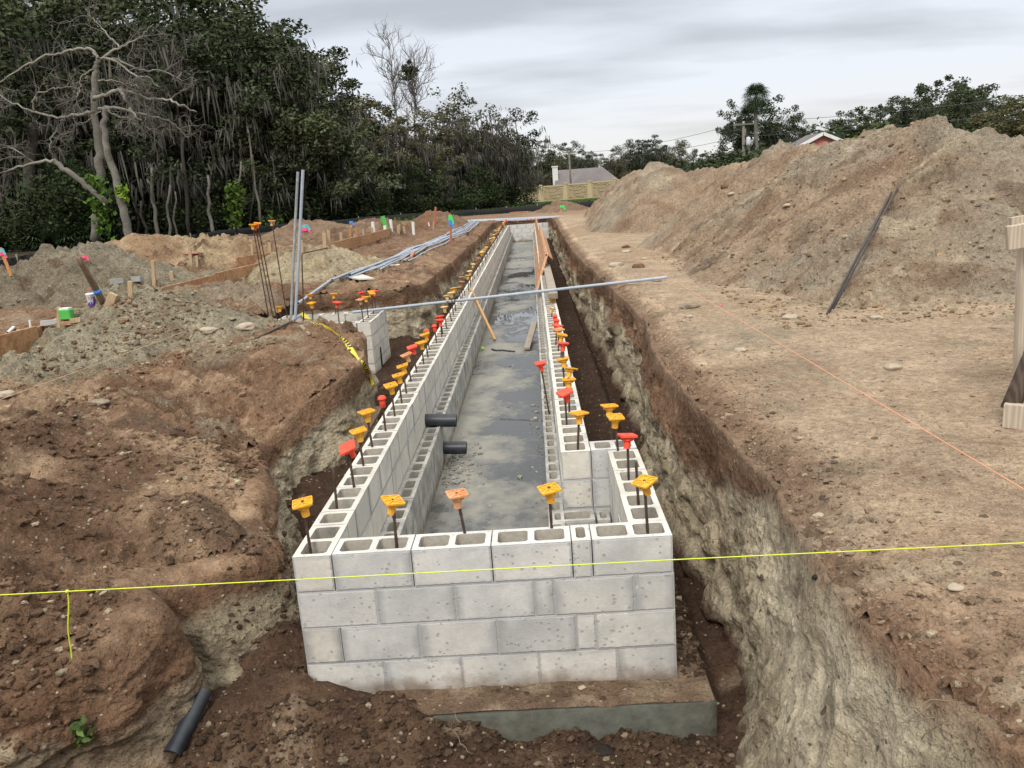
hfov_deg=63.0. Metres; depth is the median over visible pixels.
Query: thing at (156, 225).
slender trunk
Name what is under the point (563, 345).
capped rebar
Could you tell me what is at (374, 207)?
bush
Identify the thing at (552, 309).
capped rebar
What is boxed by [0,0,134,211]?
oak tree
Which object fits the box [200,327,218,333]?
rock
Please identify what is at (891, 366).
rock
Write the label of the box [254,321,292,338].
wooden stick
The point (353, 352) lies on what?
caution tape
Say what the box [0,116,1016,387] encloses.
soil crumbs
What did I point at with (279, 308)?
capped rebar
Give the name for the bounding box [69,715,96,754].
weed tuft
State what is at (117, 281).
loose block
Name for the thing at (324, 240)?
wooden stake
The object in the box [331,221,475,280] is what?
conduit pipe
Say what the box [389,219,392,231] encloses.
pipe stub
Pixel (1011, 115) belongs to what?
oak tree
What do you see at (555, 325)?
capped rebar
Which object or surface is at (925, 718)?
root tangle
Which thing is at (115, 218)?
bush
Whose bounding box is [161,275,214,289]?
form board
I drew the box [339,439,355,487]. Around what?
capped rebar
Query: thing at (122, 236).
oak tree
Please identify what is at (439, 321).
capped rebar
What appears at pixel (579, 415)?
capped rebar
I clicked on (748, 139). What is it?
utility pole
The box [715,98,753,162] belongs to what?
oak tree
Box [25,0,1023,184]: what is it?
sky
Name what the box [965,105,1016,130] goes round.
oak tree
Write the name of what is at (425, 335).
capped rebar
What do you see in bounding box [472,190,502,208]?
bush
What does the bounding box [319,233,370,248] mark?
form board
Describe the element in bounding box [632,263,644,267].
rock
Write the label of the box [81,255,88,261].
survey stake
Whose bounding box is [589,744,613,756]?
rock
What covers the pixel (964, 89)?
oak tree
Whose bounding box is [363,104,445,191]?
mixed tree
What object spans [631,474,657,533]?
capped rebar
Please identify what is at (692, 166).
bush
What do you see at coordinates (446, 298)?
capped rebar
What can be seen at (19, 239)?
bush
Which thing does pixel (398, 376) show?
capped rebar
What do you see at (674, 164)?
bush
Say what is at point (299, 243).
conduit pipe
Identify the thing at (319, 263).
dirt heap
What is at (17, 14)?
oak tree
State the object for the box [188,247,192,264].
wooden stake
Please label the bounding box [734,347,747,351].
rock
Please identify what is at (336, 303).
capped rebar
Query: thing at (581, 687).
rock
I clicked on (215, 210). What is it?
bush
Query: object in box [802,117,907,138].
bush
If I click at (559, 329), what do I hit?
capped rebar
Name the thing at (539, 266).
plywood form
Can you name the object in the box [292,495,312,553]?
capped rebar
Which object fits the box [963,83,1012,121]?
oak tree
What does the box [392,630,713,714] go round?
loose soil
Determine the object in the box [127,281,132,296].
wooden stake
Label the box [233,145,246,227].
slender trunk
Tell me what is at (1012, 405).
batter board
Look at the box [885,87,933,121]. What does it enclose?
oak tree
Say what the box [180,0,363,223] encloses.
oak tree
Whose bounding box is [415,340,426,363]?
capped rebar
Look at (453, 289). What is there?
capped rebar
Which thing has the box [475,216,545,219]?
conduit pipe
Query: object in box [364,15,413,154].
bare tree
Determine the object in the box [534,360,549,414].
capped rebar
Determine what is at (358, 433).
capped rebar
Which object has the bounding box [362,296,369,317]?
capped rebar
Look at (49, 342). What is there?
dirt heap
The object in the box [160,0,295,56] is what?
oak tree
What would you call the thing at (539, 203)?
grass
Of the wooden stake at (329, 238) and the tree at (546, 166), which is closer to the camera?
the wooden stake at (329, 238)
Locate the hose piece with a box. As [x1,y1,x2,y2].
[491,348,514,351]
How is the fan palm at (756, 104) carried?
on the ground at (928, 389)
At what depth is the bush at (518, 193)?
81.82 m
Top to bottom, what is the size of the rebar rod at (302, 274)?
1.096 m
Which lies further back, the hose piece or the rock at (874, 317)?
the hose piece
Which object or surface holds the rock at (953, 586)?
on the ground at (928, 389)
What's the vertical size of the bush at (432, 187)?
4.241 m
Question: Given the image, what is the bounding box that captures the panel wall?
[515,178,619,202]
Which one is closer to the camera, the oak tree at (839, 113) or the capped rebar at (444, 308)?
the capped rebar at (444, 308)
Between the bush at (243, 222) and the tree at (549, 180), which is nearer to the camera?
the bush at (243, 222)
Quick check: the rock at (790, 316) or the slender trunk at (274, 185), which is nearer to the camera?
the rock at (790, 316)
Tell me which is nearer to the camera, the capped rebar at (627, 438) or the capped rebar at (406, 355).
the capped rebar at (627, 438)
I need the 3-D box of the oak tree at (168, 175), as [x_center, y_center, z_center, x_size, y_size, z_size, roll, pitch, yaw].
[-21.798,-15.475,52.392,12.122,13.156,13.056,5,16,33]
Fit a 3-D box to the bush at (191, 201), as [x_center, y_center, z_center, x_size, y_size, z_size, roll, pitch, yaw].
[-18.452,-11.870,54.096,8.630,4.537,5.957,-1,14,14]
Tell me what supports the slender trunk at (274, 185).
on the ground at (928, 389)
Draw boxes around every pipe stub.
[380,216,388,228]
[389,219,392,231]
[412,222,414,234]
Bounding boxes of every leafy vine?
[81,171,116,239]
[114,183,129,202]
[221,179,250,229]
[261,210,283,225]
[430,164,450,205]
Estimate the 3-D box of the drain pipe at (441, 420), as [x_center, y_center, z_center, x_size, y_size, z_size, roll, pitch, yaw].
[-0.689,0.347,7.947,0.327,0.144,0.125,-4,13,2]
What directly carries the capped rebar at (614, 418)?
in the block foundation
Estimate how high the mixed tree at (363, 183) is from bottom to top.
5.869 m
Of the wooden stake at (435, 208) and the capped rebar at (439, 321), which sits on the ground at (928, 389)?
the wooden stake at (435, 208)
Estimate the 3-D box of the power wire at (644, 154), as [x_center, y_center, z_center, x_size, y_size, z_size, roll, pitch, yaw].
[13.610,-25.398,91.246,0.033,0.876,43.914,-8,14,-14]
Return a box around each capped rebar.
[249,224,268,316]
[254,222,276,318]
[254,225,273,317]
[268,220,287,317]
[276,306,281,319]
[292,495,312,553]
[306,301,315,319]
[330,293,336,313]
[332,301,341,323]
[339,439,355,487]
[349,426,366,465]
[356,298,364,321]
[357,408,374,446]
[358,291,365,309]
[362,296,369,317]
[367,290,375,313]
[378,395,386,430]
[380,495,404,547]
[383,381,397,415]
[392,372,404,403]
[397,362,407,393]
[400,351,411,381]
[407,344,417,372]
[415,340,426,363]
[420,331,429,357]
[432,324,436,342]
[435,315,443,334]
[435,319,445,336]
[440,306,447,328]
[443,295,451,321]
[445,488,468,533]
[448,292,454,315]
[450,287,456,310]
[457,286,461,305]
[459,281,464,298]
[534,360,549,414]
[537,482,560,528]
[549,306,555,316]
[552,323,563,344]
[552,327,564,350]
[556,332,567,357]
[556,356,569,386]
[556,387,573,424]
[557,342,568,371]
[561,377,575,411]
[562,366,577,376]
[569,410,588,449]
[600,403,618,439]
[606,413,624,450]
[617,433,637,480]
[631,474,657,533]
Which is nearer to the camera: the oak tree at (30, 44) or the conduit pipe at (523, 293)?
the conduit pipe at (523, 293)
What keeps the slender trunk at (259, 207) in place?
on the ground at (928, 389)
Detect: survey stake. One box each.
[0,247,12,274]
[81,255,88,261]
[302,224,311,232]
[448,213,453,245]
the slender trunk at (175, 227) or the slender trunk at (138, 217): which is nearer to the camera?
the slender trunk at (175, 227)
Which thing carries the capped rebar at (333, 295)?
in the block vault
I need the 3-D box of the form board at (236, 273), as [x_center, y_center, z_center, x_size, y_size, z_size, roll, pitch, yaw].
[-5.471,-2.267,16.901,0.040,0.200,2.389,-2,13,7]
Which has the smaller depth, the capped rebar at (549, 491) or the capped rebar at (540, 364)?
the capped rebar at (549, 491)
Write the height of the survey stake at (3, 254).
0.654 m
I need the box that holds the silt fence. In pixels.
[0,201,593,266]
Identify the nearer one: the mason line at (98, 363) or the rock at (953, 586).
the rock at (953, 586)
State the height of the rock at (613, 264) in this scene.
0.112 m
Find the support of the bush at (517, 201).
on the ground at (928, 389)
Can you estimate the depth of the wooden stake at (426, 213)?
36.35 m
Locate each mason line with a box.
[0,299,268,399]
[0,542,1023,659]
[637,258,1023,489]
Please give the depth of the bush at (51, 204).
45.74 m
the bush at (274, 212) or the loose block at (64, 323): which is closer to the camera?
the loose block at (64, 323)
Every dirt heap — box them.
[0,241,234,309]
[0,283,293,388]
[104,232,306,272]
[169,280,293,315]
[231,234,264,241]
[239,244,388,285]
[258,217,412,245]
[406,210,467,227]
[533,200,588,213]
[583,161,746,232]
[638,114,1023,307]
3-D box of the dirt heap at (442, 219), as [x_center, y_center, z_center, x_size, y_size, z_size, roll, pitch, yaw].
[-3.689,-7.639,38.956,3.920,1.014,4.240,-4,13,2]
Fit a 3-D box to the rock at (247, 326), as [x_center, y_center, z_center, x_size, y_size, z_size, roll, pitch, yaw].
[-3.259,-0.701,10.197,0.227,0.108,0.201,8,18,43]
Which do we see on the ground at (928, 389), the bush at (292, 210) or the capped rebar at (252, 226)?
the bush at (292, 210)
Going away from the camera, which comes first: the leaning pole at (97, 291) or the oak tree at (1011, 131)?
the leaning pole at (97, 291)
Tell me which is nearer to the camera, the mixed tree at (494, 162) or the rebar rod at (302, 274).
the rebar rod at (302, 274)
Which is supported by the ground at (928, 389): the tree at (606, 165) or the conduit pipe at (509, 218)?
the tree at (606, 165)
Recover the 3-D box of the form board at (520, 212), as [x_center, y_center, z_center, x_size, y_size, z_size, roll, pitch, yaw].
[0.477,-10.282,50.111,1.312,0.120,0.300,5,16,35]
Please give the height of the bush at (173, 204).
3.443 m
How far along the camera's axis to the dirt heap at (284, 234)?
30.09 m
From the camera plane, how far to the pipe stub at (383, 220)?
30.23 m
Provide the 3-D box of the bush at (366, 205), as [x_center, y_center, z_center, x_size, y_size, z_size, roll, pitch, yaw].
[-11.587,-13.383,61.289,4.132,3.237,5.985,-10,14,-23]
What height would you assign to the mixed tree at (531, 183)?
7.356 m
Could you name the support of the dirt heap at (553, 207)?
on the ground at (928, 389)
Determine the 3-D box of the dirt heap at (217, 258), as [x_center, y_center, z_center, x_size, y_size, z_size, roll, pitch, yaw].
[-9.050,-3.563,22.814,9.660,1.288,6.650,-4,13,2]
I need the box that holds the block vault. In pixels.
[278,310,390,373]
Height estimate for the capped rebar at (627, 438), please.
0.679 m
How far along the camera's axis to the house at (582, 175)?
119.72 m
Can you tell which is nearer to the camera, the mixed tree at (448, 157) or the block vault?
the block vault
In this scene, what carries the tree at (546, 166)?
on the ground at (928, 389)
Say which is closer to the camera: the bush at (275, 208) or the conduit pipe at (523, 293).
the conduit pipe at (523, 293)
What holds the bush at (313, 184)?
on the ground at (928, 389)
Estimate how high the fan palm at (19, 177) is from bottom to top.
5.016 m
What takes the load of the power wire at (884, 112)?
attached to the utility pole at (748, 139)
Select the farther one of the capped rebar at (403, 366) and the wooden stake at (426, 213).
the wooden stake at (426, 213)
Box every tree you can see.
[0,0,97,226]
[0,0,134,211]
[0,0,162,237]
[0,0,177,213]
[0,0,205,232]
[0,0,223,241]
[1,0,48,195]
[6,0,249,234]
[32,21,251,235]
[85,0,267,211]
[100,0,327,197]
[157,7,345,192]
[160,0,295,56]
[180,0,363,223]
[217,44,403,219]
[224,13,368,185]
[282,98,405,206]
[306,49,400,170]
[319,80,402,155]
[345,93,427,198]
[349,166,376,199]
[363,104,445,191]
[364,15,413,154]
[387,34,447,138]
[387,159,425,213]
[399,106,467,187]
[401,87,493,191]
[413,154,460,206]
[424,82,525,190]
[448,159,484,204]
[476,125,524,196]
[488,107,553,196]
[519,144,551,201]
[522,140,558,185]
[535,144,568,185]
[545,141,586,168]
[566,151,603,168]
[593,154,625,172]
[603,149,630,178]
[610,138,650,175]
[619,138,671,172]
[642,134,690,162]
[665,142,691,166]
[680,148,709,168]
[682,155,707,163]
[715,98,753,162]
[744,94,797,152]
[762,104,808,146]
[790,118,815,142]
[814,123,831,132]
[827,107,871,136]
[828,110,873,136]
[845,106,899,128]
[856,103,899,129]
[873,95,917,123]
[882,83,955,127]
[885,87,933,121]
[907,85,970,128]
[915,74,996,128]
[932,81,999,108]
[959,86,1004,120]
[962,95,1023,137]
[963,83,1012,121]
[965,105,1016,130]
[983,94,1022,119]
[1000,101,1023,124]
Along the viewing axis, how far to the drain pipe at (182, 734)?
4.14 m
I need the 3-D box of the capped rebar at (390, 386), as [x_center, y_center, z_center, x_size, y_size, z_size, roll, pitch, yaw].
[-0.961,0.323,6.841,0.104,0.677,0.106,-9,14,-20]
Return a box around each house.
[551,166,616,184]
[791,132,842,145]
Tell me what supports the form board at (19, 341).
on the ground at (928, 389)
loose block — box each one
[40,319,56,325]
[61,321,74,325]
[69,317,80,323]
[110,278,123,284]
[131,276,143,281]
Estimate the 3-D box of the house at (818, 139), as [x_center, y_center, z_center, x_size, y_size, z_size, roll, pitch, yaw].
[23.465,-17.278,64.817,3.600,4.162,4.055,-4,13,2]
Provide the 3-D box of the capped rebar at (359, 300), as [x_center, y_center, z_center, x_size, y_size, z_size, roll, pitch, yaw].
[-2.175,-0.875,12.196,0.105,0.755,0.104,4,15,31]
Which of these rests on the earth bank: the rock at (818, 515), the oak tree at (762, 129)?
the rock at (818, 515)
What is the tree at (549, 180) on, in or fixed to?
on the ground at (928, 389)
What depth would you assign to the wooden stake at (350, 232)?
29.63 m
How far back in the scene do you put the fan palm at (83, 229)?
46.37 m
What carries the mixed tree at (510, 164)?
on the ground at (928, 389)
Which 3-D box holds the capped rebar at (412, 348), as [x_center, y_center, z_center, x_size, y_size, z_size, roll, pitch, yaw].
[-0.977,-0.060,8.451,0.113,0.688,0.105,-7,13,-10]
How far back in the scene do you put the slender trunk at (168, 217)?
47.25 m
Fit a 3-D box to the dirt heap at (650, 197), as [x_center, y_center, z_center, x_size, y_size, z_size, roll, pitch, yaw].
[5.389,-7.833,34.443,6.100,2.249,26.956,-4,13,2]
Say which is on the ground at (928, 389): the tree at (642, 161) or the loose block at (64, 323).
the tree at (642, 161)
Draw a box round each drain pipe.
[163,688,210,757]
[425,414,456,426]
[443,441,466,453]
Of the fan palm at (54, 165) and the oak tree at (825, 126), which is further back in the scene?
the oak tree at (825, 126)
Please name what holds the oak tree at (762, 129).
on the ground at (928, 389)
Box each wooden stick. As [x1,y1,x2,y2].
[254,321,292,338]
[299,325,310,334]
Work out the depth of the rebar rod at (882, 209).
9.58 m
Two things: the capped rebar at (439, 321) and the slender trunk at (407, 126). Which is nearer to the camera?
the capped rebar at (439, 321)
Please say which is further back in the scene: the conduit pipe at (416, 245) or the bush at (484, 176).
the bush at (484, 176)
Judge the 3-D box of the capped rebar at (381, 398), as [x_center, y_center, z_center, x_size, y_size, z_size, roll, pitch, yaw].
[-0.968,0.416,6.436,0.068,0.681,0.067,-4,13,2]
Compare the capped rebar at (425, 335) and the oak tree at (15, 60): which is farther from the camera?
the oak tree at (15, 60)
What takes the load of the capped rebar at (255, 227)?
in the trench ground at (592, 380)
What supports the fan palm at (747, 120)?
on the ground at (928, 389)
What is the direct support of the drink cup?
on the dirt heap at (49, 342)
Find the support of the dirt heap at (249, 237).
on the ground at (928, 389)
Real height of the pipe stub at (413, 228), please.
0.569 m
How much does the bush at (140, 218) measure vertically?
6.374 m
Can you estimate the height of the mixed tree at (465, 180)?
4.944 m
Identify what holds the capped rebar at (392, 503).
in the block foundation
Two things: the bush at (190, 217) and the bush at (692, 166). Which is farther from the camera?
the bush at (692, 166)
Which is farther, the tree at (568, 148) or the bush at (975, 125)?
the tree at (568, 148)
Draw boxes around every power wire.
[570,136,741,158]
[576,123,738,152]
[754,113,1015,135]
[755,97,1020,121]
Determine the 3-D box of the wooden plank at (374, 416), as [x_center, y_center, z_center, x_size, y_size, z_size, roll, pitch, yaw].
[-1.513,0.444,8.529,0.160,0.179,1.022,-3,13,7]
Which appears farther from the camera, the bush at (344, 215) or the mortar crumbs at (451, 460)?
the bush at (344, 215)
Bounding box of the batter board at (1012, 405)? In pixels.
[1000,215,1023,428]
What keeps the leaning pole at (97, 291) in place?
on the dirt heap at (49, 342)
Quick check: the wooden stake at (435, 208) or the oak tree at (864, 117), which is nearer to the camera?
the wooden stake at (435, 208)
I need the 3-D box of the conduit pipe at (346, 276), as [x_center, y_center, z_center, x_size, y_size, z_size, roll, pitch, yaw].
[-2.210,-4.889,27.845,0.583,0.078,24.379,-3,13,5]
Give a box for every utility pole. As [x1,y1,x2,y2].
[562,150,575,183]
[733,121,754,153]
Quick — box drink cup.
[85,288,94,305]
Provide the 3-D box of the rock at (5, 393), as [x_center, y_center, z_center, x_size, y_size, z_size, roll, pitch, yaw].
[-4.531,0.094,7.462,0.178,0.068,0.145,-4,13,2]
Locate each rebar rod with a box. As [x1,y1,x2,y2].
[301,247,327,319]
[332,467,337,508]
[635,462,639,505]
[826,199,886,314]
[829,192,891,312]
[832,188,897,308]
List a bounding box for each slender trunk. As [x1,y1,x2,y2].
[0,190,5,217]
[23,118,38,247]
[131,184,139,233]
[139,201,147,234]
[150,167,159,233]
[166,185,171,235]
[172,192,177,234]
[178,118,191,234]
[180,163,204,228]
[206,175,214,231]
[230,161,241,228]
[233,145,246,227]
[247,126,261,225]
[249,154,254,226]
[271,159,274,217]
[299,174,310,219]
[406,108,408,170]
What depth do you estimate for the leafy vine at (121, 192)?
42.84 m
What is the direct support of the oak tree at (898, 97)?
on the ground at (928, 389)
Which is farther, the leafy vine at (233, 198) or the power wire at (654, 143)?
the power wire at (654, 143)
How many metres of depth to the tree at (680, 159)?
144.24 m
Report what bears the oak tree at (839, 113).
on the ground at (928, 389)
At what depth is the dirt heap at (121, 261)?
15.75 m
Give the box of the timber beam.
[544,264,557,298]
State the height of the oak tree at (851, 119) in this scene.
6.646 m
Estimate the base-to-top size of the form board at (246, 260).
0.220 m
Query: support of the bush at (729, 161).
on the ground at (928, 389)
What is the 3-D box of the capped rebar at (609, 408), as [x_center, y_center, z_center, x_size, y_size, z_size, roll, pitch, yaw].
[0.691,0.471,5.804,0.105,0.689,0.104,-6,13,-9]
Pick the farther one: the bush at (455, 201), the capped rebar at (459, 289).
the bush at (455, 201)
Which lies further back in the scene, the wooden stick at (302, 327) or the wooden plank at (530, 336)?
the wooden plank at (530, 336)
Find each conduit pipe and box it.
[290,172,298,318]
[294,170,304,320]
[298,278,331,304]
[326,221,474,281]
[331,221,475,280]
[339,221,477,279]
[346,220,476,272]
[348,222,477,278]
[349,222,471,274]
[352,221,473,275]
[352,276,666,313]
[379,220,472,270]
[403,221,470,261]
[407,222,479,261]
[467,215,561,220]
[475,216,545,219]
[477,216,556,220]
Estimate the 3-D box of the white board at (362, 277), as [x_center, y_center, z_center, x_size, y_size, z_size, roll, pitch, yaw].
[-2.933,-2.042,16.052,0.358,0.025,1.043,-9,14,-20]
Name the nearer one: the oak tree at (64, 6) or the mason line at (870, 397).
the mason line at (870, 397)
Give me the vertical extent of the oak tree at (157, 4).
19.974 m
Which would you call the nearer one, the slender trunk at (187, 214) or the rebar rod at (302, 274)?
the rebar rod at (302, 274)
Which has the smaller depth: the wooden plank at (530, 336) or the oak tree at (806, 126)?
the wooden plank at (530, 336)
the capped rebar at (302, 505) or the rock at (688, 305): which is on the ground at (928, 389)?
the rock at (688, 305)
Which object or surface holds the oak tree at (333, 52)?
on the ground at (928, 389)
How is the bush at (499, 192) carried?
on the ground at (928, 389)
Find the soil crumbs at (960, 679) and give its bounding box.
[0,227,1023,742]
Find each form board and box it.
[0,326,38,357]
[37,317,56,336]
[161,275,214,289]
[213,262,261,281]
[236,253,269,266]
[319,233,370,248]
[371,224,407,241]
[510,211,529,213]
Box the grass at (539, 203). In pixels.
[343,198,597,223]
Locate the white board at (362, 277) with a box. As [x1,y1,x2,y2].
[347,274,373,279]
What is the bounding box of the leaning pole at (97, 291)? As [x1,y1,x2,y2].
[75,256,105,305]
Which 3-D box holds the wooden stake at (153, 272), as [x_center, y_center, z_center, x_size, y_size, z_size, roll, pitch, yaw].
[-6.636,-1.990,15.464,0.129,0.588,0.036,-4,13,2]
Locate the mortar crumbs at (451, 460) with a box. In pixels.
[438,360,547,525]
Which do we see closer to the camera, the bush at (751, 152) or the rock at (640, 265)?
the rock at (640, 265)
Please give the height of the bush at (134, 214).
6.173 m
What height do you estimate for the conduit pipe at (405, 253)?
0.098 m
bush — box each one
[0,167,90,248]
[0,195,22,248]
[0,210,64,252]
[0,218,22,251]
[11,165,165,244]
[105,197,150,232]
[128,197,159,233]
[130,198,162,233]
[153,193,263,232]
[155,193,240,234]
[172,179,265,235]
[173,193,233,234]
[176,172,286,227]
[223,216,256,228]
[227,182,304,222]
[240,185,291,225]
[245,191,317,225]
[266,176,337,222]
[283,177,369,219]
[307,181,387,219]
[311,197,345,220]
[344,189,396,215]
[348,190,385,217]
[357,196,399,215]
[378,192,425,213]
[386,189,420,215]
[390,165,451,212]
[393,177,435,213]
[411,194,441,212]
[419,194,463,211]
[443,179,483,211]
[447,187,485,210]
[461,161,501,208]
[471,177,517,208]
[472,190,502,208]
[493,181,539,206]
[497,196,523,205]
[662,156,704,170]
[675,150,742,171]
[685,136,778,170]
[720,133,795,165]
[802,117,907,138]
[828,107,955,137]
[901,95,1017,131]
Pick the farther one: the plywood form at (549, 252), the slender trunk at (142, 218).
the slender trunk at (142, 218)
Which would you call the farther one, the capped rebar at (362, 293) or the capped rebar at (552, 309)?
the capped rebar at (362, 293)
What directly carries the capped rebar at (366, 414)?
in the block foundation
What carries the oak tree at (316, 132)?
on the ground at (928, 389)
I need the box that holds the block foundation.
[292,222,716,741]
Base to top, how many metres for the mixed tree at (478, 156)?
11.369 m
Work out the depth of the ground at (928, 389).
5.63 m
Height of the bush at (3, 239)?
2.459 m
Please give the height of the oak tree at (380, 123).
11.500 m
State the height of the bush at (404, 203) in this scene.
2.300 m
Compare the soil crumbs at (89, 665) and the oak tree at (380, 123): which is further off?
the oak tree at (380, 123)
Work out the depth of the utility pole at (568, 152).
111.94 m
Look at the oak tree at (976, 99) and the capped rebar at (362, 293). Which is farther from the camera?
the oak tree at (976, 99)
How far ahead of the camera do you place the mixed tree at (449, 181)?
67.64 m
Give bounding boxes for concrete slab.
[423,240,548,534]
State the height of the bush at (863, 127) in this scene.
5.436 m
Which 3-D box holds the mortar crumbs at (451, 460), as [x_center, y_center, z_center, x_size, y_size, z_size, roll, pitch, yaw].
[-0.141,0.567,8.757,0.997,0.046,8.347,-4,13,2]
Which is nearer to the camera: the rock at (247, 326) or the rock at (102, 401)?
the rock at (102, 401)
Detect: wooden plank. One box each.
[354,406,381,450]
[524,321,536,349]
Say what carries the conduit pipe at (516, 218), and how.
on the earth bank
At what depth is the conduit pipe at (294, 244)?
12.60 m
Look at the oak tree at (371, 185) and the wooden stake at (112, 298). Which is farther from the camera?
the oak tree at (371, 185)
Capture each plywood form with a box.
[534,217,538,243]
[534,227,547,289]
[540,230,552,260]
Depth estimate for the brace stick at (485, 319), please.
14.60 m
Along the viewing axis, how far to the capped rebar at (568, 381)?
6.49 m
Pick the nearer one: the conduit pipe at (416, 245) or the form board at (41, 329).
the form board at (41, 329)
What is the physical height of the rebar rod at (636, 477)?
0.630 m
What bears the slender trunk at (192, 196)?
on the ground at (928, 389)
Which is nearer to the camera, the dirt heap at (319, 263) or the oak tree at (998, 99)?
the dirt heap at (319, 263)
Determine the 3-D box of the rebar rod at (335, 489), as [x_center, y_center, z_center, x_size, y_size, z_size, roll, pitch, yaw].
[-1.027,0.810,4.935,0.018,0.670,0.017,-2,13,2]
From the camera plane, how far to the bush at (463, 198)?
69.63 m
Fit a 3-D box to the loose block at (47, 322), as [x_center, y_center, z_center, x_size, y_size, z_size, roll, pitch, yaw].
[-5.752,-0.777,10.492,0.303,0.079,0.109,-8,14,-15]
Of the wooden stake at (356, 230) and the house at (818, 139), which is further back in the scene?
the house at (818, 139)
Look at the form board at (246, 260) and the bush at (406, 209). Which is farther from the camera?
the bush at (406, 209)
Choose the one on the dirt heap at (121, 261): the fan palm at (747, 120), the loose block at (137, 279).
the loose block at (137, 279)
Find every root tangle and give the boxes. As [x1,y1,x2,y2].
[444,710,471,753]
[857,616,944,643]
[871,699,958,767]
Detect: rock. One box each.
[0,390,15,398]
[90,398,110,405]
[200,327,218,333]
[235,322,255,329]
[578,685,586,689]
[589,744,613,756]
[609,262,623,266]
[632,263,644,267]
[679,303,699,308]
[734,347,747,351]
[781,314,797,318]
[812,512,824,517]
[870,315,883,319]
[883,363,901,370]
[947,582,964,590]
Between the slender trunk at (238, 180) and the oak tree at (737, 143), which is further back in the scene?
the oak tree at (737, 143)
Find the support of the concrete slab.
on the block foundation
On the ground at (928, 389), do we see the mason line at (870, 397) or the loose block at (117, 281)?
the mason line at (870, 397)
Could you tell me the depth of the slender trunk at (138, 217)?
50.31 m
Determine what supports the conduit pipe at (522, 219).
on the earth bank
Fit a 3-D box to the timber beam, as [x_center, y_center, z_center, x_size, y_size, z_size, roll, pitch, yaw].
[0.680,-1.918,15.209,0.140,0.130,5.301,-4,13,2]
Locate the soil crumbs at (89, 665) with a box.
[0,286,383,767]
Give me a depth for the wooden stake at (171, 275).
15.78 m
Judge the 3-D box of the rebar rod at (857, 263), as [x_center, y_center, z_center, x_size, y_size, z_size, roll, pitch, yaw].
[4.060,-1.603,9.521,0.021,1.136,2.479,6,17,37]
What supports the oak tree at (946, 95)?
on the ground at (928, 389)
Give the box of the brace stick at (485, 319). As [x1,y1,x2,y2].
[470,288,495,340]
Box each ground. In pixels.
[0,197,1023,745]
[172,238,745,767]
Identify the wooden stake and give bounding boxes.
[57,307,61,327]
[103,292,118,306]
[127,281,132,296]
[151,261,155,286]
[169,271,173,280]
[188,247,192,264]
[301,240,303,252]
[322,233,326,250]
[327,230,331,248]
[348,227,351,237]
[354,227,357,236]
[425,211,427,225]
[434,207,436,224]
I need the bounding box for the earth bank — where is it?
[0,216,1023,767]
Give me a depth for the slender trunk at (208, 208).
48.66 m
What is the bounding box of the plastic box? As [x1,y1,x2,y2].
[58,307,74,319]
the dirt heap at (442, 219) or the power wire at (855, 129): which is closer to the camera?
the dirt heap at (442, 219)
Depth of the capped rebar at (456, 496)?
4.33 m
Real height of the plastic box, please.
0.146 m
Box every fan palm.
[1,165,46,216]
[21,216,87,250]
[26,157,93,206]
[47,216,105,245]
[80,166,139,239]
[731,105,762,153]
[741,82,771,153]
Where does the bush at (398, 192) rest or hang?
on the ground at (928, 389)
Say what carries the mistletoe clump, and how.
attached to the bare tree at (411, 89)
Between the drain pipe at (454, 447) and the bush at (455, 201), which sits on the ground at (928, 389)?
the bush at (455, 201)
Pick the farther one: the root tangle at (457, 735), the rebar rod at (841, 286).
the rebar rod at (841, 286)
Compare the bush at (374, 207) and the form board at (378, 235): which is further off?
the bush at (374, 207)
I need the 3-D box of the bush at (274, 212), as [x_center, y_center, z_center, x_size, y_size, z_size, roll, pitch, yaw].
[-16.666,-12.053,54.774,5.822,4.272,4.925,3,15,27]
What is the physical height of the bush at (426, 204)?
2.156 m
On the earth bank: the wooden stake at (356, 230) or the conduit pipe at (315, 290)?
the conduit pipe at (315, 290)
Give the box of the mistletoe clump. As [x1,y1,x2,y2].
[398,59,419,85]
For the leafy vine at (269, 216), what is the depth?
51.22 m
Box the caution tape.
[301,312,373,384]
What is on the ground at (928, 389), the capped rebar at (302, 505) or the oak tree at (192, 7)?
the oak tree at (192, 7)
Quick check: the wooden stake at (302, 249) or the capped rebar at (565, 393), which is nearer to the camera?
the capped rebar at (565, 393)
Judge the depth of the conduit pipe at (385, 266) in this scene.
20.25 m
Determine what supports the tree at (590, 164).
on the ground at (928, 389)
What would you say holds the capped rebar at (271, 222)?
in the block vault
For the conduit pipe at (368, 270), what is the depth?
19.69 m
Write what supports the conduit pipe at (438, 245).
on the ground at (928, 389)
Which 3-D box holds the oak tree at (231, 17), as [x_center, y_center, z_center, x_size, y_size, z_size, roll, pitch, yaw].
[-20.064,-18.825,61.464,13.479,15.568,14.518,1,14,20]
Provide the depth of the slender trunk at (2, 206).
47.39 m
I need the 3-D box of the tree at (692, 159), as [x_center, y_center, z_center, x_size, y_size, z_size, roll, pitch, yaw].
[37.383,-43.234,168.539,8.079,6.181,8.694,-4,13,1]

